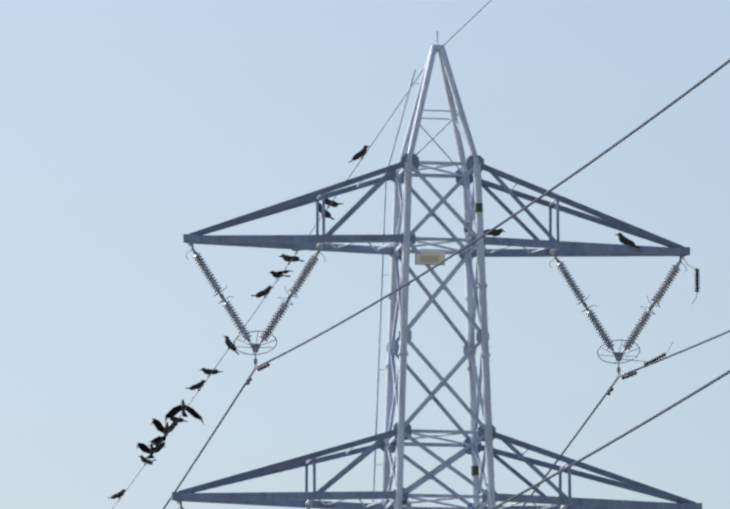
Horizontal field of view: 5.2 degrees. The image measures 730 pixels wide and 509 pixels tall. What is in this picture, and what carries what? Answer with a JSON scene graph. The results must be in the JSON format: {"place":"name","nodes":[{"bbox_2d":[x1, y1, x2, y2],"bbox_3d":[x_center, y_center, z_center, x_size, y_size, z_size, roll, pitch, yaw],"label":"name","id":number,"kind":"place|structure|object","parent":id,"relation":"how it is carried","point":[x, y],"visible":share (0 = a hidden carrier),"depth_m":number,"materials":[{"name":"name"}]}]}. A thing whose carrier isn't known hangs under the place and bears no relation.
{"place":"outdoors","nodes":[
{"label":"outdoors","id":0,"kind":"place"},
{"bbox_2d":[0,0,729,508],"label":"sky","id":1,"kind":"structure","parent":0,"point":[129,128],"materials":[{"name":"blue"}]},
{"label":"ground","id":2,"kind":"structure","parent":0,"visible":0},
{"bbox_2d":[171,31,701,508],"bbox_3d":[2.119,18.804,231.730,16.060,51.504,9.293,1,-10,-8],"label":"transmission tower","id":3,"kind":"structure","parent":2,"relation":"on","point":[389,439],"depth_m":234.41,"materials":[{"name":"metal"}]},
{"bbox_2d":[186,243,324,364],"bbox_3d":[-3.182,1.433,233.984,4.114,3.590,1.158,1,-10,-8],"label":"v-string insulator","id":4,"kind":"object","parent":3,"relation":"attached to","point":[295,287],"visible":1,"depth_m":233.87,"materials":[{"name":"ceramic"}]},
{"bbox_2d":[112,0,490,508],"bbox_3d":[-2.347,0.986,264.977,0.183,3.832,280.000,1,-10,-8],"label":"ground wire","id":5,"kind":"object","parent":3,"relation":"attached to","point":[309,234],"visible":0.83,"depth_m":263.69,"materials":[{"name":"grey metal"}]},
{"bbox_2d":[109,489,125,499],"bbox_3d":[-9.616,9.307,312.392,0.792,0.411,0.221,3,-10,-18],"label":"bird","id":6,"kind":"object","parent":5,"relation":"attached to","point":[118,494],"visible":0.96,"depth_m":312.34,"materials":[{"name":"black"}]},
{"bbox_2d":[138,455,155,464],"bbox_3d":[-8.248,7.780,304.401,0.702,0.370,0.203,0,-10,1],"label":"bird","id":7,"kind":"object","parent":5,"relation":"attached to","point":[145,460],"visible":0.94,"depth_m":304.33,"materials":[{"name":"black"}]},
{"bbox_2d":[136,442,165,458],"bbox_3d":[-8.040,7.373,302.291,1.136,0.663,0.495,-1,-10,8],"label":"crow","id":8,"kind":"object","parent":5,"relation":"attached to","point":[143,447],"visible":0.9,"depth_m":302.33,"materials":[{"name":"black"}]},
{"bbox_2d":[148,436,162,446],"bbox_3d":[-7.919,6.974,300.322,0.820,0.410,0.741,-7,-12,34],"label":"bird","id":9,"kind":"object","parent":5,"relation":"attached to","point":[156,441],"visible":0.83,"depth_m":300.28,"materials":[{"name":"black"}]},
{"bbox_2d":[152,418,178,440],"bbox_3d":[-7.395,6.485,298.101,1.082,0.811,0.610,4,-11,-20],"label":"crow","id":10,"kind":"object","parent":5,"relation":"attached to","point":[160,427],"visible":1,"depth_m":298.01,"materials":[{"name":"black"}]},
{"bbox_2d":[170,416,187,423],"bbox_3d":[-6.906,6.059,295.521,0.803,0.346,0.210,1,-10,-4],"label":"crow wire","id":11,"kind":"object","parent":5,"relation":"attached to","point":[175,419],"visible":0.65,"depth_m":295.44,"materials":[{"name":"black"}]},
{"bbox_2d":[164,400,203,424],"bbox_3d":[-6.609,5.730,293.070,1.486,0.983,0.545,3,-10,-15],"label":"crow wire","id":12,"kind":"object","parent":5,"relation":"attached to","point":[174,411],"visible":0.98,"depth_m":293.07,"materials":[{"name":"black"}]},
{"bbox_2d":[185,380,206,390],"bbox_3d":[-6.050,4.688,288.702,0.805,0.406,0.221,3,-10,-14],"label":"crow wire","id":13,"kind":"object","parent":5,"relation":"attached to","point":[198,385],"visible":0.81,"depth_m":288.64,"materials":[{"name":"black"}]},
{"bbox_2d":[200,368,222,376],"bbox_3d":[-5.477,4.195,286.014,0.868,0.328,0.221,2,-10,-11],"label":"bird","id":14,"kind":"object","parent":5,"relation":"attached to","point":[208,371],"visible":0.81,"depth_m":285.93,"materials":[{"name":"black"}]},
{"bbox_2d":[223,336,238,354],"bbox_3d":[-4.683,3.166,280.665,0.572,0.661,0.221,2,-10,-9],"label":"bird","id":15,"kind":"object","parent":5,"relation":"attached to","point":[228,342],"visible":0.96,"depth_m":280.59,"materials":[{"name":"black"}]},
{"bbox_2d":[251,285,271,297],"bbox_3d":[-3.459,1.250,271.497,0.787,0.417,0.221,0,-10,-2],"label":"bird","id":16,"kind":"object","parent":5,"relation":"attached to","point":[265,291],"visible":0.88,"depth_m":271.41,"materials":[{"name":"black"}]},
{"bbox_2d":[269,270,290,279],"bbox_3d":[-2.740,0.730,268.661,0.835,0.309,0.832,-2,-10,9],"label":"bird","id":17,"kind":"object","parent":5,"relation":"attached to","point":[276,274],"visible":0.88,"depth_m":268.42,"materials":[{"name":"black"}]},
{"bbox_2d":[279,254,303,263],"bbox_3d":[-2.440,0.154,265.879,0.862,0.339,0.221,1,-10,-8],"label":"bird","id":18,"kind":"object","parent":5,"relation":"attached to","point":[287,258],"visible":0.92,"depth_m":265.80,"materials":[{"name":"black"}]},
{"bbox_2d":[315,203,334,219],"bbox_3d":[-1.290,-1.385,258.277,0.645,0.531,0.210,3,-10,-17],"label":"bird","id":19,"kind":"object","parent":5,"relation":"attached to","point":[327,214],"visible":0.58,"depth_m":258.20,"materials":[{"name":"black"}]},
{"bbox_2d":[325,198,342,207],"bbox_3d":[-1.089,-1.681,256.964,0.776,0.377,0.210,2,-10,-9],"label":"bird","id":20,"kind":"object","parent":5,"relation":"attached to","point":[333,203],"visible":0.69,"depth_m":256.88,"materials":[{"name":"black"}]},
{"bbox_2d":[348,145,369,162],"bbox_3d":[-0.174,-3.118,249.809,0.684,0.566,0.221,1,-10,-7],"label":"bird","id":21,"kind":"object","parent":5,"relation":"attached to","point":[360,153],"visible":0.88,"depth_m":249.74,"materials":[{"name":"black"}]},
{"bbox_2d":[163,59,729,508],"bbox_3d":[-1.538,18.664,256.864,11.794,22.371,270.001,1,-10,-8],"label":"conductors","id":22,"kind":"object","parent":3,"relation":"attached to","point":[537,485],"visible":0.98,"depth_m":192.77,"materials":[{"name":"metal"}]},
{"bbox_2d":[484,228,504,236],"bbox_3d":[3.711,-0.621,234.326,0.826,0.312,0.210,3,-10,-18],"label":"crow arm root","id":23,"kind":"object","parent":3,"relation":"attached to","point":[495,232],"visible":0.77,"depth_m":234.29,"materials":[{"name":"black"}]},
{"bbox_2d":[549,251,686,372],"bbox_3d":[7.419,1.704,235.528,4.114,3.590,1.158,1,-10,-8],"label":"insulator v-string","id":24,"kind":"object","parent":3,"relation":"attached to","point":[659,294],"visible":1,"depth_m":235.41,"materials":[{"name":"ceramic"}]},
{"bbox_2d":[615,233,639,248],"bbox_3d":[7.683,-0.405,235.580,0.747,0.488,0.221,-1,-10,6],"label":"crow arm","id":25,"kind":"object","parent":3,"relation":"attached to","point":[623,239],"visible":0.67,"depth_m":235.49},
{"bbox_2d":[621,259,699,364],"bbox_3d":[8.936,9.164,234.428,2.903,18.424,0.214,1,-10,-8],"label":"surge arresters","id":26,"kind":"object","parent":3,"relation":"attached to","point":[697,291],"visible":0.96,"depth_m":235.93,"materials":[{"name":"grey"}]}
]}

